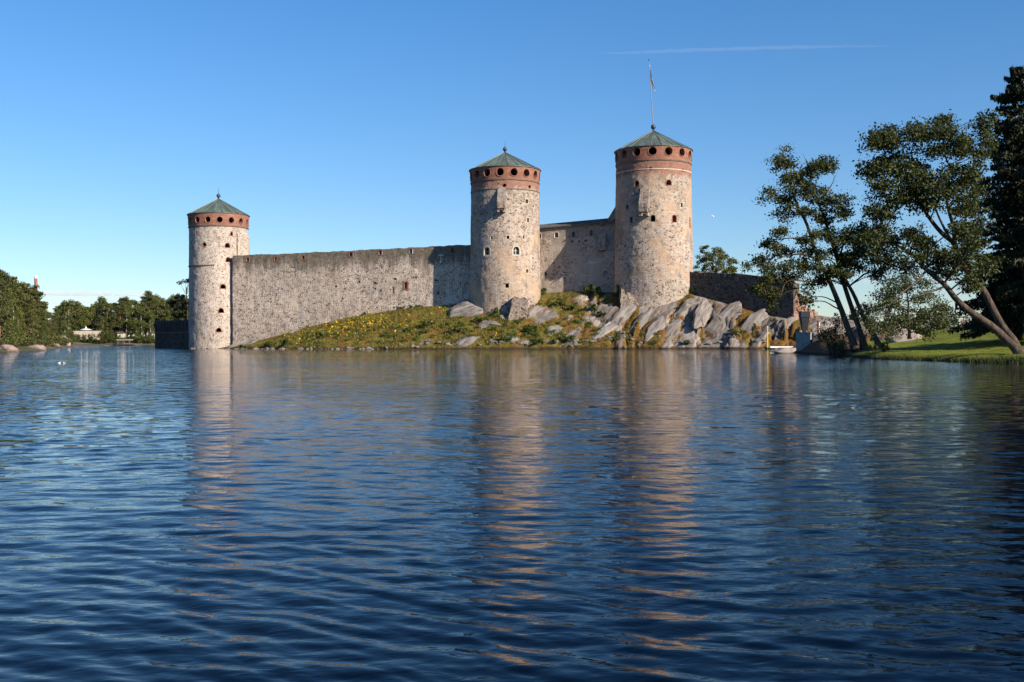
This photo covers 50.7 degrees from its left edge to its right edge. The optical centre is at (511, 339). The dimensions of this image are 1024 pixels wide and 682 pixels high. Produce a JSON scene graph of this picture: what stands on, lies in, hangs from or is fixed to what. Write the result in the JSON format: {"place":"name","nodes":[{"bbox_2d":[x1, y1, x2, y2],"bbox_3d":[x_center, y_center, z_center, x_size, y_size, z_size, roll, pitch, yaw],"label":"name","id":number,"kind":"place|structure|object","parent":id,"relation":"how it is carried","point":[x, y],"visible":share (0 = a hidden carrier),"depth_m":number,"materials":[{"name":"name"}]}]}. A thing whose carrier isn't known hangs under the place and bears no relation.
{"place":"outdoors","nodes":[
{"label":"outdoors","id":0,"kind":"place"},
{"bbox_2d":[0,336,154,351],"bbox_3d":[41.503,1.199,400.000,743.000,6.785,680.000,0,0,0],"label":"shore ground","id":1,"kind":"structure","parent":0,"point":[75,344],"depth_m":321.34,"materials":[{"name":"green plant"}]},
{"bbox_2d":[0,288,15,335],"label":"pine tree","id":2,"kind":"object","parent":1,"relation":"on","point":[3,299],"visible":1,"depth_m":180.92,"materials":[{"name":"green plant"}]},
{"bbox_2d":[0,301,16,336],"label":"birch tree","id":3,"kind":"object","parent":1,"relation":"on","point":[6,311],"visible":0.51,"depth_m":184.62,"materials":[{"name":"green plant"}]},
{"bbox_2d":[0,335,16,345],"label":"bush","id":4,"kind":"object","parent":1,"relation":"on","point":[3,340],"visible":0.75,"depth_m":178.72,"materials":[{"name":"green plant"}]},
{"bbox_2d":[0,344,18,351],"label":"rock","id":5,"kind":"object","parent":1,"relation":"on","point":[8,347],"visible":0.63,"depth_m":170.04,"materials":[{"name":"grey stone"}]},
{"bbox_2d":[1,330,18,344],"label":"bush","id":6,"kind":"object","parent":1,"relation":"on","point":[5,333],"visible":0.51,"depth_m":182.39,"materials":[{"name":"green plant"}]},
{"bbox_2d":[3,298,16,333],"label":"birch tree","id":7,"kind":"object","parent":1,"relation":"on","point":[11,321],"visible":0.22,"depth_m":189.96,"materials":[{"name":"green plant"}]},
{"bbox_2d":[0,271,22,294],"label":"pine tree","id":8,"kind":"object","parent":1,"relation":"on","point":[5,276],"visible":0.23,"depth_m":214.99,"materials":[{"name":"green plant"}]},
{"bbox_2d":[1,331,23,346],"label":"bush","id":9,"kind":"object","parent":1,"relation":"on","point":[16,335],"visible":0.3,"depth_m":188.63,"materials":[{"name":"green plant"}]},
{"bbox_2d":[4,271,23,300],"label":"pine tree","id":10,"kind":"object","parent":1,"relation":"on","point":[14,278],"visible":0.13,"depth_m":219.33,"materials":[{"name":"green plant"}]},
{"bbox_2d":[5,288,22,329],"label":"birch tree","id":11,"kind":"object","parent":1,"relation":"on","point":[8,290],"visible":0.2,"depth_m":203.45,"materials":[{"name":"green plant"}]},
{"bbox_2d":[8,298,23,338],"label":"birch tree","id":12,"kind":"object","parent":1,"relation":"on","point":[15,319],"visible":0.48,"depth_m":191.97,"materials":[{"name":"green plant"}]},
{"bbox_2d":[14,307,24,346],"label":"birch tree","id":13,"kind":"object","parent":1,"relation":"on","point":[19,313],"visible":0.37,"depth_m":197.16,"materials":[{"name":"green plant"}]},
{"bbox_2d":[10,330,32,346],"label":"bush","id":14,"kind":"object","parent":1,"relation":"on","point":[26,334],"visible":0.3,"depth_m":190.76,"materials":[{"name":"green plant"}]},
{"bbox_2d":[18,300,36,333],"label":"pine tree","id":15,"kind":"object","parent":1,"relation":"on","point":[24,306],"visible":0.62,"depth_m":204.18,"materials":[{"name":"green plant"}]},
{"bbox_2d":[16,283,38,304],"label":"pine tree","id":16,"kind":"object","parent":1,"relation":"on","point":[25,289],"visible":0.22,"depth_m":235.31,"materials":[{"name":"green plant"}]},
{"bbox_2d":[20,293,36,322],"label":"pine tree","id":17,"kind":"object","parent":1,"relation":"on","point":[29,297],"visible":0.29,"depth_m":219.39,"materials":[{"name":"green plant"}]},
{"bbox_2d":[18,330,38,346],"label":"bush","id":18,"kind":"object","parent":1,"relation":"on","point":[24,342],"visible":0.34,"depth_m":195.37,"materials":[{"name":"green plant"}]},
{"bbox_2d":[19,293,40,333],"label":"pine tree","id":19,"kind":"object","parent":1,"relation":"on","point":[38,311],"visible":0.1,"depth_m":223.84,"materials":[{"name":"green plant"}]},
{"bbox_2d":[25,311,40,344],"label":"pine tree","id":20,"kind":"object","parent":1,"relation":"on","point":[34,331],"visible":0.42,"depth_m":212.16,"materials":[{"name":"green plant"}]},
{"bbox_2d":[28,285,44,323],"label":"pine tree","id":21,"kind":"object","parent":1,"relation":"on","point":[34,289],"visible":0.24,"depth_m":244.54,"materials":[{"name":"green plant"}]},
{"bbox_2d":[34,307,47,335],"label":"pine tree","id":22,"kind":"object","parent":1,"relation":"on","point":[42,312],"visible":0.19,"depth_m":237.92,"materials":[{"name":"green plant"}]},
{"bbox_2d":[34,291,48,319],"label":"pine tree","id":23,"kind":"object","parent":1,"relation":"on","point":[40,294],"visible":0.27,"depth_m":248.88,"materials":[{"name":"green plant"}]},
{"bbox_2d":[36,336,50,345],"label":"bush","id":24,"kind":"object","parent":1,"relation":"on","point":[46,342],"visible":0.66,"depth_m":223.58,"materials":[{"name":"green plant"}]},
{"bbox_2d":[49,332,65,346],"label":"bush","id":25,"kind":"object","parent":1,"relation":"on","point":[60,338],"visible":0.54,"depth_m":257.41,"materials":[{"name":"green plant"}]},
{"bbox_2d":[56,300,76,333],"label":"birch tree","id":26,"kind":"object","parent":1,"relation":"on","point":[63,303],"visible":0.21,"depth_m":417.35,"materials":[{"name":"green plant"}]},
{"bbox_2d":[62,306,74,333],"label":"birch tree","id":27,"kind":"object","parent":1,"relation":"on","point":[70,318],"visible":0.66,"depth_m":407.39,"materials":[{"name":"green plant"}]},
{"bbox_2d":[61,299,79,332],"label":"pine tree","id":28,"kind":"object","parent":1,"relation":"on","point":[73,303],"visible":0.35,"depth_m":417.23,"materials":[{"name":"green plant"}]},
{"bbox_2d":[68,309,82,333],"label":"pine tree","id":29,"kind":"object","parent":1,"relation":"on","point":[76,313],"visible":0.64,"depth_m":408.53,"materials":[{"name":"green plant"}]},
{"bbox_2d":[72,313,90,330],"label":"birch tree","id":30,"kind":"object","parent":1,"relation":"on","point":[82,317],"visible":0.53,"depth_m":407.55,"materials":[{"name":"green plant"}]},
{"bbox_2d":[78,309,91,328],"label":"birch tree","id":31,"kind":"object","parent":1,"relation":"on","point":[87,314],"visible":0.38,"depth_m":408.49,"materials":[{"name":"green plant"}]},
{"bbox_2d":[73,331,100,339],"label":"garden wall","id":32,"kind":"structure","parent":1,"relation":"on","point":[84,333],"depth_m":397.00,"materials":[{"name":"white paint"}]},
{"bbox_2d":[86,306,94,328],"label":"birch tree","id":33,"kind":"object","parent":1,"relation":"on","point":[91,317],"visible":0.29,"depth_m":416.62,"materials":[{"name":"green plant"}]},
{"bbox_2d":[92,304,104,343],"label":"spruce tree","id":34,"kind":"object","parent":1,"relation":"on","point":[98,313],"visible":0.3,"depth_m":409.50,"materials":[{"name":"green plant"}]},
{"bbox_2d":[96,316,107,335],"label":"pine tree","id":35,"kind":"object","parent":1,"relation":"on","point":[101,318],"visible":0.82,"depth_m":402.49,"materials":[{"name":"green plant"}]},
{"bbox_2d":[89,329,114,343],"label":"bush","id":36,"kind":"object","parent":1,"relation":"on","point":[101,333],"visible":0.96,"depth_m":396.15,"materials":[{"name":"green plant"}]},
{"bbox_2d":[100,303,113,329],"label":"pine tree","id":37,"kind":"object","parent":1,"relation":"on","point":[107,308],"visible":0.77,"depth_m":409.55,"materials":[{"name":"green plant"}]},
{"bbox_2d":[108,311,121,335],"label":"pine tree","id":38,"kind":"object","parent":1,"relation":"on","point":[112,320],"visible":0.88,"depth_m":409.27,"materials":[{"name":"green plant"}]},
{"bbox_2d":[111,305,126,331],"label":"pine tree","id":39,"kind":"object","parent":1,"relation":"on","point":[120,313],"visible":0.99,"depth_m":408.76,"materials":[{"name":"green plant"}]},
{"bbox_2d":[117,296,132,321],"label":"pine tree","id":40,"kind":"object","parent":1,"relation":"on","point":[125,298],"visible":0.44,"depth_m":417.03,"materials":[{"name":"green plant"}]},
{"bbox_2d":[119,304,132,334],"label":"birch tree","id":41,"kind":"object","parent":1,"relation":"on","point":[129,323],"visible":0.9,"depth_m":408.66,"materials":[{"name":"green plant"}]},
{"bbox_2d":[129,304,140,333],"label":"birch tree","id":42,"kind":"object","parent":1,"relation":"on","point":[136,306],"visible":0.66,"depth_m":408.69,"materials":[{"name":"green plant"}]},
{"bbox_2d":[133,307,148,338],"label":"birch tree","id":43,"kind":"object","parent":1,"relation":"on","point":[141,323],"visible":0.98,"depth_m":399.67,"materials":[{"name":"green plant"}]},
{"bbox_2d":[138,295,158,334],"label":"pine tree","id":44,"kind":"object","parent":1,"relation":"on","point":[149,300],"visible":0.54,"depth_m":407.60,"materials":[{"name":"green plant"}]},
{"bbox_2d":[140,290,157,320],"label":"pine tree","id":45,"kind":"object","parent":1,"relation":"on","point":[146,294],"visible":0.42,"depth_m":415.97,"materials":[{"name":"green plant"}]},
{"bbox_2d":[145,311,154,335],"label":"birch tree","id":46,"kind":"object","parent":1,"relation":"on","point":[150,315],"visible":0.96,"depth_m":399.40,"materials":[{"name":"green plant"}]},
{"bbox_2d":[152,298,161,329],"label":"birch tree","id":47,"kind":"object","parent":1,"relation":"on","point":[156,301],"visible":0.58,"depth_m":406.84,"materials":[{"name":"green plant"}]},
{"bbox_2d":[154,302,169,324],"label":"pine tree","id":48,"kind":"object","parent":1,"relation":"on","point":[165,305],"visible":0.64,"depth_m":406.03,"materials":[{"name":"green plant"}]},
{"bbox_2d":[0,345,1023,681],"bbox_3d":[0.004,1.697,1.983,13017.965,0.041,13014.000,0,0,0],"label":"water","id":49,"kind":"structure","parent":0,"point":[466,515],"depth_m":10.35,"materials":[{"name":"blue liquid"}]},
{"bbox_2d":[769,347,795,352],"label":"boat","id":50,"kind":"object","parent":49,"relation":"in","point":[784,350],"visible":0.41,"depth_m":126.92,"materials":[{"name":"white plastic"}]},
{"bbox_2d":[0,0,1023,335],"label":"sky","id":51,"kind":"structure","parent":0,"point":[333,125],"materials":[{"name":"blue"}]},
{"bbox_2d":[217,292,907,348],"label":"rocky shore","id":52,"kind":"structure","parent":0,"point":[685,330],"depth_m":191.15,"materials":[{"name":"grey stone"}]},
{"bbox_2d":[166,278,188,319],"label":"broadleaf tree","id":53,"kind":"object","parent":52,"relation":"on","point":[172,303],"visible":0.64,"depth_m":242.64,"materials":[{"name":"green plant"}]},
{"bbox_2d":[155,320,220,347],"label":"bastion wall","id":54,"kind":"structure","parent":52,"relation":"on","point":[171,333],"depth_m":236.68,"materials":[{"name":"stone"}]},
{"bbox_2d":[187,188,249,348],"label":"castle tower","id":55,"kind":"structure","parent":52,"relation":"on","point":[219,236],"depth_m":219.66,"materials":[{"name":"stone"}]},
{"bbox_2d":[233,245,470,344],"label":"curtain wall","id":56,"kind":"structure","parent":52,"relation":"on","point":[275,295],"depth_m":212.38,"materials":[{"name":"stone"}]},
{"bbox_2d":[282,303,496,343],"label":"flowers","id":57,"kind":"object","parent":52,"relation":"on","point":[361,323],"visible":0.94,"depth_m":204.34,"materials":[{"name":"yellow plant"}]},
{"bbox_2d":[448,299,483,317],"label":"rock","id":58,"kind":"object","parent":52,"relation":"on","point":[467,307],"visible":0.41,"depth_m":198.70,"materials":[{"name":"stone"}]},
{"bbox_2d":[454,336,480,346],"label":"rock","id":59,"kind":"object","parent":52,"relation":"on","point":[463,342],"visible":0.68,"depth_m":190.49,"materials":[{"name":"stone"}]},
{"bbox_2d":[190,331,768,348],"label":"rubble","id":60,"kind":"object","parent":52,"relation":"on","point":[639,343],"visible":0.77,"depth_m":188.76,"materials":[{"name":"stone"}]},
{"bbox_2d":[478,320,499,328],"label":"rock","id":61,"kind":"object","parent":52,"relation":"on","point":[485,323],"visible":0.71,"depth_m":193.88,"materials":[{"name":"stone"}]},
{"bbox_2d":[469,147,540,314],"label":"castle tower","id":62,"kind":"structure","parent":52,"relation":"on","point":[505,246],"depth_m":197.40,"materials":[{"name":"stone"}]},
{"bbox_2d":[483,246,490,255],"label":"window","id":63,"kind":"structure","parent":62,"relation":"in","point":[486,251],"depth_m":197.76,"materials":[{"name":"white glass"}]},
{"bbox_2d":[512,245,520,255],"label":"window","id":64,"kind":"structure","parent":62,"relation":"in","point":[516,251],"depth_m":197.04,"materials":[{"name":"white glass"}]},
{"bbox_2d":[499,333,512,341],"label":"shrub","id":65,"kind":"object","parent":52,"relation":"on","point":[509,338],"visible":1,"depth_m":189.54,"materials":[{"name":"green plant"}]},
{"bbox_2d":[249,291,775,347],"bbox_3d":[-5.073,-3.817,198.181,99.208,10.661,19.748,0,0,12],"label":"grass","id":66,"kind":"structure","parent":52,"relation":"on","point":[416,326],"depth_m":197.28,"materials":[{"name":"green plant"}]},
{"bbox_2d":[508,296,527,319],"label":"masonry stub","id":67,"kind":"object","parent":52,"relation":"on","point":[517,311],"visible":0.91,"depth_m":194.62,"materials":[{"name":"stone"}]},
{"bbox_2d":[539,311,559,319],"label":"rock","id":68,"kind":"object","parent":52,"relation":"on","point":[549,316],"visible":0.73,"depth_m":194.40,"materials":[{"name":"stone"}]},
{"bbox_2d":[547,325,563,334],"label":"rock","id":69,"kind":"object","parent":52,"relation":"on","point":[557,327],"visible":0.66,"depth_m":191.42,"materials":[{"name":"stone"}]},
{"bbox_2d":[540,208,614,292],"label":"castle range","id":70,"kind":"structure","parent":52,"relation":"on","point":[575,256],"depth_m":203.62,"materials":[{"name":"stone"}]},
{"bbox_2d":[583,283,592,295],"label":"shrub","id":71,"kind":"object","parent":52,"relation":"on","point":[587,289],"visible":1,"depth_m":200.89,"materials":[{"name":"green plant"}]},
{"bbox_2d":[592,321,617,342],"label":"rock","id":72,"kind":"object","parent":52,"relation":"on","point":[608,327],"visible":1,"depth_m":188.57,"materials":[{"name":"stone"}]},
{"bbox_2d":[610,303,637,323],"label":"rock","id":73,"kind":"object","parent":52,"relation":"on","point":[627,310],"visible":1,"depth_m":191.87,"materials":[{"name":"stone"}]},
{"bbox_2d":[619,288,637,306],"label":"masonry stub","id":74,"kind":"object","parent":52,"relation":"on","point":[625,297],"visible":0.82,"depth_m":193.21,"materials":[{"name":"stone"}]},
{"bbox_2d":[629,307,652,334],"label":"rock","id":75,"kind":"object","parent":52,"relation":"on","point":[644,317],"visible":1,"depth_m":189.57,"materials":[{"name":"stone"}]},
{"bbox_2d":[614,124,692,306],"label":"castle tower","id":76,"kind":"structure","parent":52,"relation":"on","point":[653,261],"depth_m":193.83,"materials":[{"name":"stone"}]},
{"bbox_2d":[644,316,669,341],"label":"rock","id":77,"kind":"object","parent":52,"relation":"on","point":[657,324],"visible":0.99,"depth_m":187.58,"materials":[{"name":"stone"}]},
{"bbox_2d":[665,319,681,336],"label":"rock","id":78,"kind":"object","parent":52,"relation":"on","point":[672,326],"visible":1,"depth_m":187.35,"materials":[{"name":"stone"}]},
{"bbox_2d":[675,298,698,316],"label":"rock","id":79,"kind":"object","parent":52,"relation":"on","point":[686,305],"visible":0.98,"depth_m":190.41,"materials":[{"name":"stone"}]},
{"bbox_2d":[692,299,712,328],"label":"rock","id":80,"kind":"object","parent":52,"relation":"on","point":[704,309],"visible":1,"depth_m":187.41,"materials":[{"name":"stone"}]},
{"bbox_2d":[693,245,738,273],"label":"broadleaf tree","id":81,"kind":"object","parent":52,"relation":"on","point":[708,256],"visible":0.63,"depth_m":216.97,"materials":[{"name":"green plant"}]},
{"bbox_2d":[706,250,735,272],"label":"broadleaf tree","id":82,"kind":"object","parent":52,"relation":"on","point":[723,252],"visible":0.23,"depth_m":221.14,"materials":[{"name":"green plant"}]},
{"bbox_2d":[704,301,741,332],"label":"rock","id":83,"kind":"object","parent":52,"relation":"on","point":[716,323],"visible":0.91,"depth_m":187.02,"materials":[{"name":"stone"}]},
{"bbox_2d":[690,271,798,317],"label":"bastion wall","id":84,"kind":"structure","parent":52,"relation":"on","point":[727,288],"depth_m":189.40,"materials":[{"name":"stone"}]},
{"bbox_2d":[739,309,768,332],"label":"rock","id":85,"kind":"object","parent":52,"relation":"on","point":[757,318],"visible":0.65,"depth_m":184.38,"materials":[{"name":"stone"}]},
{"bbox_2d":[774,316,797,339],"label":"rock","id":86,"kind":"object","parent":52,"relation":"on","point":[791,319],"visible":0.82,"depth_m":181.14,"materials":[{"name":"stone"}]},
{"bbox_2d":[792,291,817,318],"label":"ruined wall","id":87,"kind":"structure","parent":52,"relation":"on","point":[813,313],"depth_m":182.81,"materials":[{"name":"brick"}]},
{"bbox_2d":[797,319,832,331],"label":"rock","id":88,"kind":"object","parent":52,"relation":"on","point":[813,324],"visible":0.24,"depth_m":179.47,"materials":[{"name":"stone"}]},
{"bbox_2d":[789,327,1023,362],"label":"lawn","id":89,"kind":"structure","parent":0,"point":[814,349],"depth_m":97.73,"materials":[{"name":"green plant"}]},
{"bbox_2d":[735,143,860,351],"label":"broadleaf tree","id":90,"kind":"object","parent":89,"relation":"on","point":[795,178],"visible":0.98,"depth_m":100.51,"materials":[{"name":"green plant"}]},
{"bbox_2d":[796,332,811,350],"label":"concrete block","id":91,"kind":"structure","parent":89,"relation":"on","point":[803,339],"depth_m":121.45,"materials":[{"name":"grey concrete"}]},
{"bbox_2d":[799,311,809,331],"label":"tapered panel","id":92,"kind":"object","parent":91,"relation":"on","point":[804,317],"visible":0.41,"depth_m":138.49,"materials":[{"name":"grey paint"}]},
{"bbox_2d":[785,153,866,349],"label":"broadleaf tree","id":93,"kind":"object","parent":89,"relation":"on","point":[831,237],"visible":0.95,"depth_m":100.42,"materials":[{"name":"green plant"}]},
{"bbox_2d":[813,315,856,355],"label":"shrub","id":94,"kind":"object","parent":89,"relation":"on","point":[823,335],"visible":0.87,"depth_m":104.96,"materials":[{"name":"green plant"}]},
{"bbox_2d":[833,341,848,356],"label":"shrub","id":95,"kind":"object","parent":89,"relation":"on","point":[841,350],"visible":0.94,"depth_m":101.26,"materials":[{"name":"green plant"}]},
{"bbox_2d":[800,218,896,349],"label":"broadleaf tree","id":96,"kind":"object","parent":89,"relation":"on","point":[872,272],"visible":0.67,"depth_m":100.48,"materials":[{"name":"green plant"}]},
{"bbox_2d":[862,343,881,351],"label":"shrub","id":97,"kind":"object","parent":89,"relation":"on","point":[867,346],"visible":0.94,"depth_m":95.34,"materials":[{"name":"green plant"}]},
{"bbox_2d":[879,342,890,351],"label":"shrub","id":98,"kind":"object","parent":89,"relation":"on","point":[884,347],"visible":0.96,"depth_m":92.74,"materials":[{"name":"green plant"}]},
{"bbox_2d":[884,332,922,342],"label":"rock","id":99,"kind":"object","parent":89,"relation":"on","point":[904,337],"visible":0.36,"depth_m":127.13,"materials":[{"name":"grey stone"}]},
{"bbox_2d":[854,268,954,343],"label":"broadleaf tree","id":100,"kind":"object","parent":89,"relation":"on","point":[908,319],"visible":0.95,"depth_m":89.54,"materials":[{"name":"green plant"}]},
{"bbox_2d":[848,108,1023,353],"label":"broadleaf tree","id":101,"kind":"object","parent":89,"relation":"on","point":[956,257],"visible":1,"depth_m":76.90,"materials":[{"name":"green plant"}]},
{"bbox_2d":[870,352,1023,362],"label":"reeds","id":102,"kind":"object","parent":89,"relation":"on","point":[1000,359],"visible":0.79,"depth_m":77.62,"materials":[{"name":"green plant"}]},
{"bbox_2d":[947,66,1023,340],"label":"spruce tree","id":103,"kind":"object","parent":89,"relation":"on","point":[1007,204],"visible":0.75,"depth_m":95.16,"materials":[{"name":"green plant"}]},
{"bbox_2d":[991,149,1023,334],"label":"spruce tree","id":104,"kind":"object","parent":89,"relation":"on","point":[1009,292],"visible":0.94,"depth_m":90.75,"materials":[{"name":"green plant"}]},
{"bbox_3d":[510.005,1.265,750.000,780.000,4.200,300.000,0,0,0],"label":"far shore ground","id":105,"kind":"structure","parent":0,"visible":0},
{"bbox_2d":[834,305,971,333],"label":"wood","id":106,"kind":"object","parent":105,"relation":"on","point":[955,321],"visible":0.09,"depth_m":622.17,"materials":[{"name":"green plant"}]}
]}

